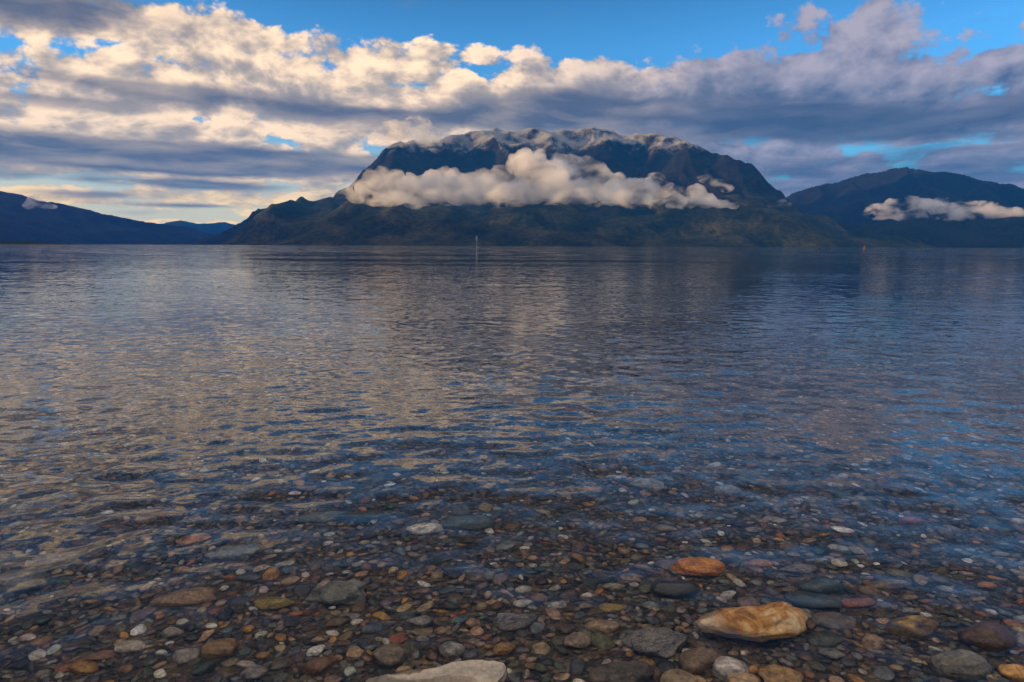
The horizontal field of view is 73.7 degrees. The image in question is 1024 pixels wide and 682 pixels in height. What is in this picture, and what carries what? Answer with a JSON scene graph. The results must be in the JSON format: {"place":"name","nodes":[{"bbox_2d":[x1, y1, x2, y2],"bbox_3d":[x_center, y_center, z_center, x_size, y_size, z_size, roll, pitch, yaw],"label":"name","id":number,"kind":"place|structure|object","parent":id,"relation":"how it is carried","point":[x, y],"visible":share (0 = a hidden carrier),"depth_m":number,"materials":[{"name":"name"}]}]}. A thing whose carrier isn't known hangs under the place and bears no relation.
{"place":"outdoors","nodes":[
{"label":"outdoors","id":0,"kind":"place"},
{"bbox_2d":[0,242,54,243],"bbox_3d":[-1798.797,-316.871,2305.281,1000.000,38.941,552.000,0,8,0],"label":"shore","id":1,"kind":"structure","parent":0,"point":[24,243],"depth_m":2264.88,"materials":[{"name":"blue"}]},
{"bbox_2d":[0,191,215,244],"bbox_3d":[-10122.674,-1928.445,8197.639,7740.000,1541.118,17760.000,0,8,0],"label":"mountain range","id":2,"kind":"structure","parent":0,"point":[23,218],"depth_m":12947.47,"materials":[{"name":"blue stone"}]},
{"bbox_2d":[164,220,234,233],"bbox_3d":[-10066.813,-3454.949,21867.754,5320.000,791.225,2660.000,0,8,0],"label":"peaks","id":3,"kind":"object","parent":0,"point":[215,228],"visible":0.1,"depth_m":21461.12,"materials":[{"name":"blue stone"}]},
{"bbox_2d":[179,208,265,244],"bbox_3d":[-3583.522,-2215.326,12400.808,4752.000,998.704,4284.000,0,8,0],"label":"headland","id":4,"kind":"structure","parent":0,"point":[222,237],"depth_m":11384.52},
{"bbox_2d":[0,244,1023,681],"bbox_3d":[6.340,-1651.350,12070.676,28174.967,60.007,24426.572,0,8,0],"label":"water","id":5,"kind":"structure","parent":0,"point":[380,462],"depth_m":2.24,"materials":[{"name":"blue liquid"}]},
{"bbox_2d":[0,0,1023,224],"label":"sky","id":6,"kind":"structure","parent":0,"point":[154,111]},
{"bbox_2d":[214,127,937,247],"bbox_3d":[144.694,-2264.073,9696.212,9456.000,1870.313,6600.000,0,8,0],"label":"mountain","id":7,"kind":"structure","parent":0,"point":[590,186],"depth_m":8735.87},
{"bbox_2d":[786,167,1023,247],"bbox_3d":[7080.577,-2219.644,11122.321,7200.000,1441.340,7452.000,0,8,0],"label":"mountain range","id":8,"kind":"structure","parent":0,"point":[943,209],"depth_m":10722.14,"materials":[{"name":"blue stone"}]},
{"bbox_3d":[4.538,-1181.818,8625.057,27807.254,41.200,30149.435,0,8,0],"label":"lake bed","id":9,"kind":"structure","parent":0,"visible":0},
{"bbox_2d":[382,659,506,681],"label":"stone","id":10,"kind":"object","parent":9,"relation":"on","point":[485,671],"visible":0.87,"depth_m":1.12,"materials":[{"name":"beige stone"}]},
{"bbox_2d":[700,601,807,634],"bbox_3d":[0.452,0.542,1.296,0.214,0.088,0.113,-3,3,-6],"label":"boulder","id":11,"kind":"object","parent":9,"relation":"on","point":[777,618],"visible":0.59,"depth_m":1.27,"materials":[{"name":"stone"}]},
{"bbox_2d":[898,615,925,626],"bbox_3d":[0.757,0.552,1.295,0.102,0.052,0.064,-5,9,-31],"label":"stone","id":12,"kind":"object","parent":9,"relation":"on","point":[913,621],"visible":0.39,"depth_m":1.29,"materials":[{"name":"beige stone"}]},
{"bbox_2d":[931,649,991,674],"bbox_3d":[0.763,0.559,1.157,0.104,0.056,0.063,1,8,8],"label":"stone","id":13,"kind":"object","parent":9,"relation":"on","point":[961,661],"visible":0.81,"depth_m":1.15,"materials":[{"name":"grey stone"}]},
{"bbox_2d":[962,621,1016,647],"bbox_3d":[0.870,0.547,1.245,0.104,0.062,0.075,0,1,-20],"label":"stone","id":14,"kind":"object","parent":9,"relation":"on","point":[992,633],"visible":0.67,"depth_m":1.23,"materials":[{"name":"brown stone"}]},
{"bbox_2d":[999,664,1023,677],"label":"pebble","id":15,"kind":"object","parent":9,"relation":"on","point":[1015,670],"visible":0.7,"depth_m":1.14,"materials":[{"name":"stone"}]}
]}

